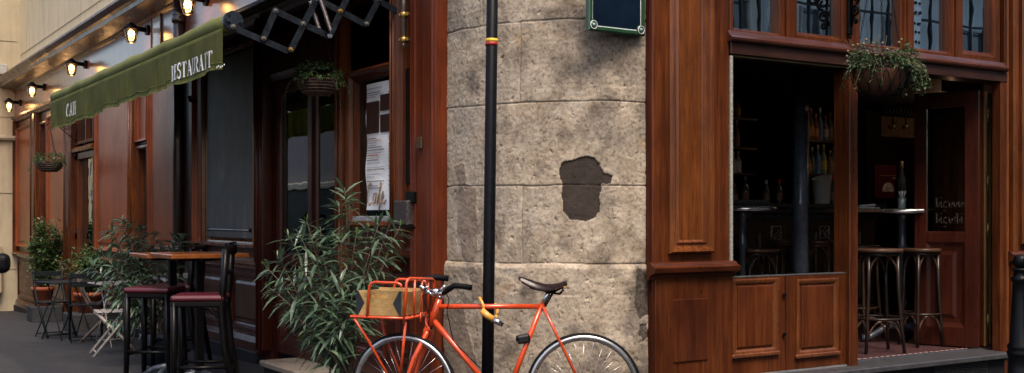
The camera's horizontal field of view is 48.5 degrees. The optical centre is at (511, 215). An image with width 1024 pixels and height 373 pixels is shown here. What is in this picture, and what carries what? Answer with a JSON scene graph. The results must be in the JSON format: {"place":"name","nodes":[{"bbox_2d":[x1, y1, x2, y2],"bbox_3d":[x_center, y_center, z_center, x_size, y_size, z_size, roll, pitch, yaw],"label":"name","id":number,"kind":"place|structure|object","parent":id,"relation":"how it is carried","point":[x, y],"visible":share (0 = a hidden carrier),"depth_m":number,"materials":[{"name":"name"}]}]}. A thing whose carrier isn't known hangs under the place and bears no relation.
{"place":"outdoors","nodes":[
{"label":"outdoors","id":0,"kind":"place"},
{"bbox_2d":[0,253,10,272],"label":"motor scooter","id":1,"kind":"object","parent":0,"point":[5,262],"visible":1,"depth_m":3.39,"materials":[{"name":"black plastic"}]},
{"bbox_2d":[0,311,263,372],"bbox_3d":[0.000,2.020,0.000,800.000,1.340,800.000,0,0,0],"label":"ground","id":2,"kind":"structure","parent":0,"point":[66,355],"depth_m":12.45,"materials":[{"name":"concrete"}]},
{"bbox_2d":[0,0,20,310],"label":"cream building","id":3,"kind":"structure","parent":2,"relation":"on","point":[10,34],"depth_m":21.81,"materials":[{"name":"paint"}]},
{"bbox_2d":[0,354,27,372],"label":"kerb","id":4,"kind":"structure","parent":2,"relation":"on","point":[7,365],"depth_m":10.55,"materials":[{"name":"stone"}]},
{"bbox_2d":[14,305,26,313],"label":"stone plinth","id":5,"kind":"structure","parent":2,"relation":"on","point":[19,309],"depth_m":21.30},
{"bbox_2d":[0,335,66,372],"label":"asphalt strip","id":6,"kind":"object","parent":2,"relation":"on","point":[28,359],"visible":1,"depth_m":11.55,"materials":[{"name":"asphalt"}]},
{"bbox_2d":[27,304,62,322],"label":"stone block","id":7,"kind":"structure","parent":2,"relation":"on","point":[33,315],"depth_m":17.94,"materials":[{"name":"stone"}]},
{"bbox_2d":[22,216,62,305],"bbox_3d":[-7.409,0.714,18.111,0.751,1.429,0.781,0,0,33],"label":"potted shrub","id":8,"kind":"object","parent":7,"relation":"on","point":[41,247],"visible":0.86,"depth_m":18.03,"materials":[{"name":"green plant"}]},
{"bbox_2d":[32,270,75,338],"bbox_3d":[-5.865,1.134,14.568,0.384,0.854,0.510,0,0,-44],"label":"folding chair","id":9,"kind":"object","parent":2,"relation":"on","point":[49,273],"visible":0.87,"depth_m":14.61,"materials":[{"name":"paint"}]},
{"bbox_2d":[35,279,100,340],"bbox_3d":[-5.515,1.175,14.120,0.580,0.728,0.580,0,0,43],"label":"folding table","id":10,"kind":"object","parent":2,"relation":"on","point":[59,282],"visible":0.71,"depth_m":14.05,"materials":[{"name":"paint"}]},
{"bbox_2d":[63,311,105,331],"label":"stone block","id":11,"kind":"structure","parent":2,"relation":"on","point":[92,319],"depth_m":15.38,"materials":[{"name":"stone"}]},
{"bbox_2d":[56,240,108,312],"bbox_3d":[-5.915,0.831,15.675,0.723,0.993,0.810,0,0,0],"label":"potted shrub","id":12,"kind":"object","parent":11,"relation":"on","point":[81,267],"visible":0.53,"depth_m":15.57,"materials":[{"name":"green plant"}]},
{"bbox_2d":[69,272,103,343],"bbox_3d":[-5.109,1.095,13.626,0.391,0.853,0.503,0,0,-21],"label":"folding chair","id":13,"kind":"object","parent":2,"relation":"on","point":[80,276],"visible":0.86,"depth_m":13.45,"materials":[{"name":"paint"}]},
{"bbox_2d":[75,271,120,341],"bbox_3d":[-5.000,1.095,13.749,0.518,0.855,0.380,0,0,-17],"label":"folding chair","id":14,"kind":"object","parent":2,"relation":"on","point":[86,298],"visible":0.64,"depth_m":13.59,"materials":[{"name":"paint"}]},
{"bbox_2d":[89,275,143,356],"bbox_3d":[-4.131,1.027,11.877,0.516,0.855,0.380,0,0,-26],"label":"folding chair","id":15,"kind":"object","parent":2,"relation":"on","point":[96,312],"visible":0.45,"depth_m":11.74,"materials":[{"name":"beige paint"}]},
{"bbox_2d":[87,280,151,347],"bbox_3d":[-4.467,1.124,12.988,0.580,0.728,0.580,0,0,-38],"label":"folding table","id":16,"kind":"object","parent":2,"relation":"on","point":[100,283],"visible":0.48,"depth_m":12.95,"materials":[{"name":"beige paint"}]},
{"bbox_2d":[79,214,195,365],"bbox_3d":[-3.474,0.686,10.725,0.650,1.418,1.103,0,0,33],"label":"oleander","id":17,"kind":"object","parent":2,"relation":"on","point":[140,270],"visible":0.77,"depth_m":10.58,"materials":[{"name":"plant"}]},
{"bbox_2d":[124,285,190,372],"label":"bar stool","id":18,"kind":"object","parent":2,"relation":"on","point":[144,293],"visible":0.88,"depth_m":9.12,"materials":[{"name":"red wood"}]},
{"bbox_2d":[129,251,195,372],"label":"table","id":19,"kind":"object","parent":2,"relation":"on","point":[172,281],"visible":0.32,"depth_m":9.37,"materials":[{"name":"orange wood"}]},
{"bbox_2d":[157,273,187,325],"bbox_3d":[-3.777,1.043,12.660,0.386,0.854,0.507,0,0,-38],"label":"folding chair","id":20,"kind":"object","parent":2,"relation":"on","point":[185,275],"visible":0.04,"depth_m":12.47,"materials":[{"name":"beige paint"}]},
{"bbox_2d":[150,245,211,367],"bbox_3d":[-3.062,0.833,10.537,0.487,1.119,0.401,0,0,0],"label":"bar stool","id":21,"kind":"object","parent":2,"relation":"on","point":[189,284],"visible":0.38,"depth_m":10.37,"materials":[{"name":"black wood"}]},
{"bbox_2d":[99,307,262,363],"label":"stone plinth","id":22,"kind":"structure","parent":2,"relation":"on","point":[247,355],"depth_m":11.51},
{"bbox_2d":[150,251,248,372],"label":"table","id":23,"kind":"object","parent":2,"relation":"on","point":[198,258],"visible":0.92,"depth_m":8.85,"materials":[{"name":"orange wood"}]},
{"bbox_2d":[170,241,238,372],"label":"bar stool","id":24,"kind":"object","parent":2,"relation":"on","point":[220,300],"visible":1,"depth_m":8.16,"materials":[{"name":"red wood"}]},
{"bbox_2d":[0,0,448,372],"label":"wooden shopfront","id":25,"kind":"object","parent":2,"relation":"on","point":[307,150],"visible":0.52,"depth_m":10.39,"materials":[{"name":"brown wood"}]},
{"bbox_2d":[4,98,21,111],"bbox_3d":[-9.314,-2.064,21.182,0.302,0.258,0.184,0,0,-33],"label":"wall lantern","id":26,"kind":"object","parent":25,"relation":"attached to","point":[9,101],"depth_m":21.15,"materials":[{"name":"black paint"}]},
{"bbox_2d":[26,82,45,96],"bbox_3d":[-8.052,-2.132,19.205,0.302,0.258,0.184,0,0,-33],"label":"wall lantern","id":27,"kind":"object","parent":25,"relation":"attached to","point":[32,85],"depth_m":19.16,"materials":[{"name":"black paint"}]},
{"bbox_2d":[39,120,45,234],"bbox_3d":[-8.080,-0.540,19.639,0.088,2.180,0.651,0,0,-33],"label":"window","id":28,"kind":"structure","parent":25,"relation":"in","point":[42,125],"depth_m":19.87,"materials":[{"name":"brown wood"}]},
{"bbox_2d":[46,123,76,142],"bbox_3d":[-6.804,-1.254,17.162,0.436,0.300,0.018,0,0,-33],"label":"basket bracket","id":29,"kind":"object","parent":25,"relation":"attached to","point":[71,129],"visible":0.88,"depth_m":17.24,"materials":[{"name":"metal"}]},
{"bbox_2d":[27,126,67,172],"bbox_3d":[-6.968,-0.990,17.061,0.572,0.730,0.533,0,0,-33],"label":"hanging basket","id":30,"kind":"object","parent":29,"relation":"hanging from","point":[53,165],"visible":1,"depth_m":16.96,"materials":[{"name":"brown wicker"}]},
{"bbox_2d":[21,0,114,61],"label":"corner building","id":31,"kind":"structure","parent":25,"relation":"on","point":[44,23],"depth_m":19.61,"materials":[{"name":"stone"}]},
{"bbox_2d":[65,58,86,75],"bbox_3d":[-6.355,-2.162,16.548,0.302,0.258,0.184,0,0,-33],"label":"wall lantern","id":32,"kind":"object","parent":25,"relation":"attached to","point":[71,62],"depth_m":16.51,"materials":[{"name":"black paint"}]},
{"bbox_2d":[75,118,93,144],"bbox_3d":[-6.320,-1.367,16.883,0.088,0.565,1.211,0,0,-33],"label":"window","id":33,"kind":"structure","parent":25,"relation":"in","point":[85,127],"depth_m":16.88,"materials":[{"name":"brown wood"}]},
{"bbox_2d":[75,150,95,310],"bbox_3d":[-6.324,0.390,16.881,0.106,2.760,1.211,0,0,-33],"label":"door","id":34,"kind":"structure","parent":25,"relation":"in","point":[84,232],"depth_m":17.14,"materials":[{"name":"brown wood"}]},
{"bbox_2d":[123,22,149,43],"bbox_3d":[-4.527,-2.198,13.685,0.302,0.258,0.184,0,0,-33],"label":"wall lantern","id":35,"kind":"object","parent":25,"relation":"attached to","point":[132,28],"depth_m":13.65,"materials":[{"name":"black paint"}]},
{"bbox_2d":[136,144,149,251],"bbox_3d":[-4.576,-0.205,14.161,0.098,1.349,0.539,0,0,-33],"label":"window","id":36,"kind":"structure","parent":25,"relation":"in","point":[141,151],"depth_m":14.34,"materials":[{"name":"brown wood"}]},
{"bbox_2d":[150,13,161,47],"bbox_3d":[-4.216,-2.196,13.460,0.020,0.552,0.433,0,0,-33],"label":"fascia window","id":37,"kind":"structure","parent":25,"relation":"attached to","point":[155,31],"depth_m":13.48,"materials":[{"name":"white glass"}]},
{"bbox_2d":[171,0,186,281],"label":"downpipe","id":38,"kind":"object","parent":25,"relation":"attached to","point":[178,19],"visible":0.64,"depth_m":12.46,"materials":[{"name":"metal"}]},
{"bbox_2d":[188,96,197,102],"bbox_3d":[-3.409,-1.245,12.119,0.099,0.076,0.112,0,0,5],"label":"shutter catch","id":39,"kind":"object","parent":25,"relation":"attached to","point":[190,99],"visible":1,"depth_m":12.10,"materials":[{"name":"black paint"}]},
{"bbox_2d":[180,0,209,15],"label":"wall lantern","id":40,"kind":"object","parent":25,"relation":"attached to","point":[187,4],"depth_m":11.75,"materials":[{"name":"glass"}]},
{"bbox_2d":[50,0,396,130],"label":"awning","id":41,"kind":"object","parent":25,"relation":"attached to","point":[192,54],"visible":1,"depth_m":8.52,"materials":[{"name":"green fabric"}]},
{"bbox_2d":[207,48,252,238],"bbox_3d":[-2.818,-0.686,11.325,0.051,1.807,1.389,0,0,-33],"label":"blackboard","id":42,"kind":"object","parent":25,"relation":"attached to","point":[230,149],"visible":0.83,"depth_m":11.28,"materials":[{"name":"metal"}]},
{"bbox_2d":[276,74,315,360],"bbox_3d":[-1.929,0.014,9.971,0.118,2.433,0.822,0,0,-33],"label":"door","id":43,"kind":"structure","parent":25,"relation":"in","point":[294,114],"depth_m":10.05,"materials":[{"name":"brown wood"}]},
{"bbox_2d":[314,70,333,263],"bbox_3d":[-1.480,-0.401,9.352,0.030,1.603,0.688,0,0,-33],"label":"window","id":44,"kind":"structure","parent":25,"relation":"in","point":[323,106],"depth_m":9.53,"materials":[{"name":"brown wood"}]},
{"bbox_2d":[345,62,388,227],"bbox_3d":[-1.054,-0.516,8.589,0.098,1.215,0.813,0,0,-33],"label":"window","id":45,"kind":"structure","parent":25,"relation":"in","point":[358,80],"depth_m":8.87,"materials":[{"name":"brown wood"}]},
{"bbox_2d":[366,80,388,210],"bbox_3d":[-1.009,-0.521,8.566,0.026,0.974,0.451,0,0,-33],"label":"menu poster","id":46,"kind":"object","parent":25,"relation":"attached to","point":[377,133],"visible":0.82,"depth_m":8.57,"materials":[{"name":"white paper"}]},
{"bbox_2d":[391,191,416,227],"bbox_3d":[-0.743,-0.043,7.927,0.100,0.251,0.259,0,0,-33],"label":"ash box","id":47,"kind":"object","parent":25,"relation":"attached to","point":[404,211],"visible":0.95,"depth_m":7.85,"materials":[{"name":"grey metal"}]},
{"bbox_2d":[398,0,409,47],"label":"winding rod","id":48,"kind":"object","parent":25,"relation":"attached to","point":[403,14],"visible":1,"depth_m":7.96,"materials":[{"name":"metal"}]},
{"bbox_2d":[416,137,421,148],"bbox_3d":[-0.633,-0.497,7.753,0.013,0.080,0.076,0,0,-33],"label":"door plate","id":49,"kind":"object","parent":25,"relation":"attached to","point":[418,142],"depth_m":7.74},
{"bbox_3d":[-1.283,-1.635,8.552,0.418,0.272,0.018,0,0,-33],"label":"basket bracket","id":50,"kind":"object","parent":25,"relation":"attached to","visible":0},
{"bbox_2d":[282,4,350,104],"bbox_3d":[-1.440,-1.301,8.479,0.470,0.907,0.524,0,0,-33],"label":"hanging basket","id":51,"kind":"object","parent":50,"relation":"hanging from","point":[321,85],"visible":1,"depth_m":8.37,"materials":[{"name":"brown wicker"}]},
{"bbox_2d":[259,357,331,372],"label":"doorstep","id":52,"kind":"object","parent":2,"relation":"on","point":[284,365],"depth_m":9.44,"materials":[{"name":"stone"}]},
{"bbox_2d":[255,176,411,372],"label":"oleander","id":53,"kind":"object","parent":2,"relation":"on","point":[342,355],"visible":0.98,"depth_m":7.11,"materials":[{"name":"plant"}]},
{"bbox_2d":[481,0,497,372],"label":"sign pole","id":54,"kind":"object","parent":2,"relation":"on","point":[489,183],"visible":1,"depth_m":6.69,"materials":[{"name":"metal"}]},
{"bbox_2d":[350,274,638,372],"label":"bicycle","id":55,"kind":"object","parent":2,"relation":"on","point":[423,342],"visible":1,"depth_m":6.54,"materials":[{"name":"orange metal"}]},
{"bbox_2d":[356,287,422,315],"bbox_3d":[-0.706,0.495,6.579,0.283,0.141,0.298,0,0,20],"label":"wooden crate","id":56,"kind":"object","parent":55,"relation":"in","point":[386,301],"visible":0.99,"depth_m":6.46,"materials":[{"name":"brown wood"}]},
{"bbox_2d":[478,297,503,325],"bbox_3d":[-0.121,0.551,6.632,0.152,0.166,0.299,0,0,0],"label":"bicycle lock","id":57,"kind":"object","parent":55,"relation":"hanging from","point":[485,313],"visible":0.92,"depth_m":6.49,"materials":[{"name":"yellow plastic"}]},
{"bbox_2d":[443,0,647,372],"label":"stone corner","id":58,"kind":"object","parent":2,"relation":"on","point":[570,169],"visible":0.85,"depth_m":7.16,"materials":[{"name":"stone"}]},
{"bbox_2d":[586,0,644,36],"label":"street sign","id":59,"kind":"object","parent":58,"relation":"attached to","point":[624,17],"visible":1,"depth_m":7.02,"materials":[{"name":"blue metal"}]},
{"bbox_2d":[644,0,1023,372],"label":"wooden shopfront","id":60,"kind":"object","parent":2,"relation":"on","point":[709,311],"visible":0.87,"depth_m":7.72,"materials":[{"name":"brown wood"}]},
{"bbox_2d":[729,0,784,36],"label":"window","id":61,"kind":"structure","parent":60,"relation":"in","point":[767,17],"depth_m":7.74,"materials":[{"name":"brown wood"}]},
{"bbox_2d":[732,274,786,372],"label":"half door","id":62,"kind":"structure","parent":60,"relation":"in","point":[758,301],"depth_m":7.67,"materials":[{"name":"brown wood"}]},
{"bbox_2d":[782,272,846,371],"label":"half door","id":63,"kind":"structure","parent":60,"relation":"in","point":[815,303],"depth_m":7.97,"materials":[{"name":"brown wood"}]},
{"bbox_2d":[793,0,846,43],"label":"window","id":64,"kind":"structure","parent":60,"relation":"in","point":[819,20],"depth_m":8.06,"materials":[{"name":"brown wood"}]},
{"bbox_2d":[847,0,859,38],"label":"basket bracket","id":65,"kind":"object","parent":60,"relation":"attached to","point":[852,13],"visible":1,"depth_m":8.09,"materials":[{"name":"metal"}]},
{"bbox_2d":[839,0,932,99],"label":"hanging basket","id":66,"kind":"object","parent":65,"relation":"hanging from","point":[881,80],"visible":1,"depth_m":7.63,"materials":[{"name":"green plant"}]},
{"bbox_2d":[859,0,905,50],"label":"window","id":67,"kind":"structure","parent":60,"relation":"in","point":[871,30],"depth_m":8.43,"materials":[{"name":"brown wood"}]},
{"bbox_2d":[911,0,953,56],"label":"window","id":68,"kind":"structure","parent":60,"relation":"in","point":[932,21],"depth_m":8.73,"materials":[{"name":"brown wood"}]},
{"bbox_2d":[959,0,999,61],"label":"window","id":69,"kind":"structure","parent":60,"relation":"in","point":[979,20],"depth_m":9.04,"materials":[{"name":"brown wood"}]},
{"bbox_2d":[783,349,1007,372],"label":"doorstep","id":70,"kind":"object","parent":2,"relation":"on","point":[980,361],"visible":0.97,"depth_m":8.52,"materials":[{"name":"stone"}]},
{"bbox_2d":[1006,254,1023,372],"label":"bollard","id":71,"kind":"object","parent":2,"relation":"on","point":[1015,350],"visible":1,"depth_m":7.16,"materials":[{"name":"metal"}]},
{"bbox_3d":[3.086,-5.515,12.115,8.959,13.770,6.100,0,0,-33],"label":"corner building","id":72,"kind":"object","parent":2,"relation":"on","visible":0},
{"bbox_2d":[733,59,991,360],"bbox_3d":[3.280,-0.550,11.408,7.592,3.500,4.300,0,0,-33],"label":"bar room","id":73,"kind":"object","parent":72,"relation":"attached to","point":[763,93],"visible":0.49,"depth_m":12.58,"materials":[{"name":"tile"}]},
{"bbox_2d":[733,117,756,175],"bbox_3d":[2.365,-0.735,12.111,0.462,0.603,0.230,0,0,-33],"label":"bottle shelf","id":74,"kind":"object","parent":73,"relation":"on","point":[742,148],"visible":0.57,"depth_m":12.08,"materials":[{"name":"brown wood"}]},
{"bbox_2d":[733,151,736,172],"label":"bottle","id":75,"kind":"object","parent":74,"relation":"on","point":[734,165],"visible":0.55,"depth_m":12.06,"materials":[{"name":"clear glass"}]},
{"bbox_2d":[733,120,739,146],"bbox_3d":[2.394,-0.877,12.112,0.073,0.300,0.072,0,0,-33],"label":"bottle","id":76,"kind":"object","parent":74,"relation":"on","point":[736,137],"visible":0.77,"depth_m":12.09,"materials":[{"name":"glass"}]},
{"bbox_2d":[734,102,740,117],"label":"bottle","id":77,"kind":"object","parent":74,"relation":"on","point":[737,111],"visible":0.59,"depth_m":12.09,"materials":[{"name":"brown glass"}]},
{"bbox_2d":[736,151,741,172],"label":"bottle","id":78,"kind":"object","parent":74,"relation":"on","point":[739,164],"visible":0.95,"depth_m":12.10,"materials":[{"name":"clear glass"}]},
{"bbox_2d":[733,206,776,275],"bbox_3d":[1.950,0.502,9.469,0.659,1.155,0.649,0,0,-33],"label":"pedestal table","id":79,"kind":"object","parent":73,"relation":"on","point":[742,214],"visible":0.4,"depth_m":9.47,"materials":[{"name":"black metal"}]},
{"bbox_2d":[733,248,780,275],"bbox_3d":[2.081,0.681,9.700,0.430,0.802,0.431,0,0,-33],"label":"bentwood stool","id":80,"kind":"object","parent":73,"relation":"on","point":[755,253],"visible":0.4,"depth_m":9.59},
{"bbox_2d":[767,239,792,274],"bbox_3d":[2.600,0.656,10.900,0.307,0.851,0.307,0,0,-33],"label":"bentwood stool","id":81,"kind":"object","parent":73,"relation":"on","point":[782,245],"visible":0.35,"depth_m":10.78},
{"bbox_2d":[792,68,808,273],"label":"iron column","id":82,"kind":"structure","parent":73,"relation":"on","point":[800,203],"depth_m":9.29,"materials":[{"name":"metal"}]},
{"bbox_2d":[733,203,885,313],"bbox_3d":[2.752,0.480,11.516,2.214,1.200,0.750,0,0,-33],"label":"bar counter","id":83,"kind":"object","parent":73,"relation":"on","point":[762,227],"visible":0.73,"depth_m":11.24,"materials":[{"name":"brown wood"}]},
{"bbox_2d":[733,183,737,199],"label":"bottle","id":84,"kind":"object","parent":83,"relation":"on","point":[735,194],"visible":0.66,"depth_m":11.09,"materials":[{"name":"brown glass"}]},
{"bbox_2d":[742,176,748,199],"bbox_3d":[2.303,-0.256,11.199,0.069,0.270,0.068,0,0,-33],"label":"bottle","id":85,"kind":"object","parent":83,"relation":"on","point":[745,192],"visible":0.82,"depth_m":11.18,"materials":[{"name":"brown glass"}]},
{"bbox_2d":[763,180,769,201],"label":"bottle","id":86,"kind":"object","parent":83,"relation":"on","point":[766,193],"visible":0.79,"depth_m":11.33,"materials":[{"name":"brown glass"}]},
{"bbox_2d":[776,179,782,202],"bbox_3d":[2.693,-0.246,11.448,0.069,0.250,0.068,0,0,-33],"label":"bottle","id":87,"kind":"object","parent":83,"relation":"on","point":[779,194],"visible":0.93,"depth_m":11.42,"materials":[{"name":"brown glass"}]},
{"bbox_2d":[812,174,831,203],"bbox_3d":[3.166,-0.276,11.608,0.208,0.306,0.208,0,0,-33],"label":"wine bucket","id":88,"kind":"object","parent":83,"relation":"on","point":[821,185],"visible":1,"depth_m":11.54,"materials":[{"name":"metal"}]},
{"bbox_2d":[830,176,833,203],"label":"bottle","id":89,"kind":"object","parent":83,"relation":"on","point":[832,195],"visible":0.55,"depth_m":11.85,"materials":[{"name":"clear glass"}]},
{"bbox_2d":[808,240,833,272],"bbox_3d":[2.739,0.650,10.200,0.306,0.861,0.306,0,0,18],"label":"bentwood stool","id":90,"kind":"object","parent":73,"relation":"on","point":[825,245],"visible":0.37,"depth_m":10.10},
{"bbox_2d":[790,104,858,203],"bbox_3d":[3.642,-0.126,12.766,1.212,2.412,0.260,0,0,-33],"label":"bottle shelf","id":91,"kind":"object","parent":73,"relation":"on","point":[829,144],"visible":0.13,"depth_m":12.56,"materials":[{"name":"brown wood"}]},
{"bbox_2d":[810,107,813,139],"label":"bottle","id":92,"kind":"object","parent":91,"relation":"on","point":[812,127],"visible":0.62,"depth_m":12.48,"materials":[{"name":"brown glass"}]},
{"bbox_2d":[810,147,814,173],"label":"bottle","id":93,"kind":"object","parent":91,"relation":"on","point":[812,158],"visible":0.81,"depth_m":12.49,"materials":[{"name":"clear glass"}]},
{"bbox_2d":[814,113,818,139],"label":"bottle","id":94,"kind":"object","parent":91,"relation":"on","point":[816,131],"visible":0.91,"depth_m":12.51,"materials":[{"name":"brown glass"}]},
{"bbox_2d":[815,144,820,173],"bbox_3d":[3.380,-0.626,12.563,0.074,0.330,0.072,0,0,-33],"label":"bottle","id":95,"kind":"object","parent":91,"relation":"on","point":[817,163],"visible":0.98,"depth_m":12.54,"materials":[{"name":"blue glass"}]},
{"bbox_2d":[817,107,822,139],"bbox_3d":[3.408,-1.018,12.581,0.073,0.370,0.072,0,0,-33],"label":"bottle","id":96,"kind":"object","parent":91,"relation":"on","point":[819,121],"visible":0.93,"depth_m":12.55,"materials":[{"name":"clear glass"}]},
{"bbox_2d":[821,144,826,173],"bbox_3d":[3.458,-0.631,12.613,0.073,0.340,0.072,0,0,-33],"label":"bottle","id":97,"kind":"object","parent":91,"relation":"on","point":[823,163],"visible":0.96,"depth_m":12.59,"materials":[{"name":"yellow glass"}]},
{"bbox_2d":[823,115,827,139],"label":"bottle","id":98,"kind":"object","parent":91,"relation":"on","point":[825,131],"visible":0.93,"depth_m":12.60,"materials":[{"name":"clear glass"}]},
{"bbox_2d":[827,111,832,140],"bbox_3d":[3.545,-0.998,12.669,0.073,0.330,0.072,0,0,-33],"label":"bottle","id":99,"kind":"object","parent":91,"relation":"on","point":[830,129],"visible":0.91,"depth_m":12.64,"materials":[{"name":"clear glass"}]},
{"bbox_2d":[827,150,832,173],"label":"bottle","id":100,"kind":"object","parent":91,"relation":"on","point":[829,165],"visible":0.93,"depth_m":12.64,"materials":[{"name":"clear glass"}]},
{"bbox_2d":[831,147,833,173],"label":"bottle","id":101,"kind":"object","parent":91,"relation":"on","point":[832,156],"visible":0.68,"depth_m":12.68,"materials":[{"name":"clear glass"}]},
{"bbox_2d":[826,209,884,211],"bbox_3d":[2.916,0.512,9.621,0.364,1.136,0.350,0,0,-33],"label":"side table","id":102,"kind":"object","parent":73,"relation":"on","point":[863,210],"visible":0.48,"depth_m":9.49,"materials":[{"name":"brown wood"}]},
{"bbox_2d":[858,204,879,208],"bbox_3d":[2.974,-0.081,9.628,0.259,0.042,0.200,0,0,-33],"label":"newspaper","id":103,"kind":"object","parent":102,"relation":"on","point":[868,206],"visible":0.84,"depth_m":9.55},
{"bbox_2d":[858,245,883,337],"bbox_3d":[3.092,0.671,10.100,0.364,0.821,0.364,0,0,-33],"label":"bentwood stool","id":104,"kind":"object","parent":73,"relation":"on","point":[862,307],"visible":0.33,"depth_m":9.97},
{"bbox_2d":[858,248,905,353],"bbox_3d":[2.904,0.671,9.030,0.400,0.822,0.400,0,0,7],"label":"bentwood stool","id":105,"kind":"object","parent":73,"relation":"on","point":[868,253],"visible":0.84,"depth_m":8.90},
{"bbox_2d":[874,165,899,197],"bbox_3d":[4.162,-0.379,12.598,0.418,0.367,0.024,0,0,-33],"label":"poster","id":106,"kind":"object","parent":73,"relation":"attached to","point":[886,181],"visible":0.91,"depth_m":12.57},
{"bbox_2d":[880,106,913,137],"bbox_3d":[4.337,-1.052,12.673,0.565,0.349,0.105,0,0,-33],"label":"coat rack","id":107,"kind":"object","parent":73,"relation":"attached to","point":[900,127],"visible":0.89,"depth_m":12.68,"materials":[{"name":"wood"}]},
{"bbox_2d":[859,209,938,345],"bbox_3d":[3.372,0.511,9.724,0.659,1.136,0.659,0,0,-33],"label":"pedestal table","id":108,"kind":"object","parent":73,"relation":"on","point":[902,216],"visible":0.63,"depth_m":9.72,"materials":[{"name":"black metal"}]},
{"bbox_2d":[897,191,905,208],"bbox_3d":[3.319,-0.137,9.671,0.077,0.149,0.076,0,0,-33],"label":"cutlery cup","id":109,"kind":"object","parent":108,"relation":"on","point":[901,200],"visible":1,"depth_m":9.65,"materials":[{"name":"grey metal"}]},
{"bbox_2d":[898,161,905,197],"bbox_3d":[4.328,-0.385,12.611,0.092,0.450,0.090,0,0,-33],"label":"bottle","id":110,"kind":"object","parent":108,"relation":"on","point":[901,182],"visible":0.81,"depth_m":12.58,"materials":[{"name":"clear glass"}]},
{"bbox_2d":[898,248,944,347],"bbox_3d":[3.403,0.676,9.450,0.334,0.811,0.335,0,0,-33],"label":"bentwood stool","id":111,"kind":"object","parent":73,"relation":"on","point":[917,252],"visible":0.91,"depth_m":9.36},
{"bbox_2d":[914,90,991,347],"bbox_3d":[3.779,0.024,9.587,0.539,2.092,0.621,0,0,40],"label":"folding door","id":112,"kind":"structure","parent":73,"relation":"on","point":[960,234],"depth_m":9.39,"materials":[{"name":"brown wood"}]}
]}

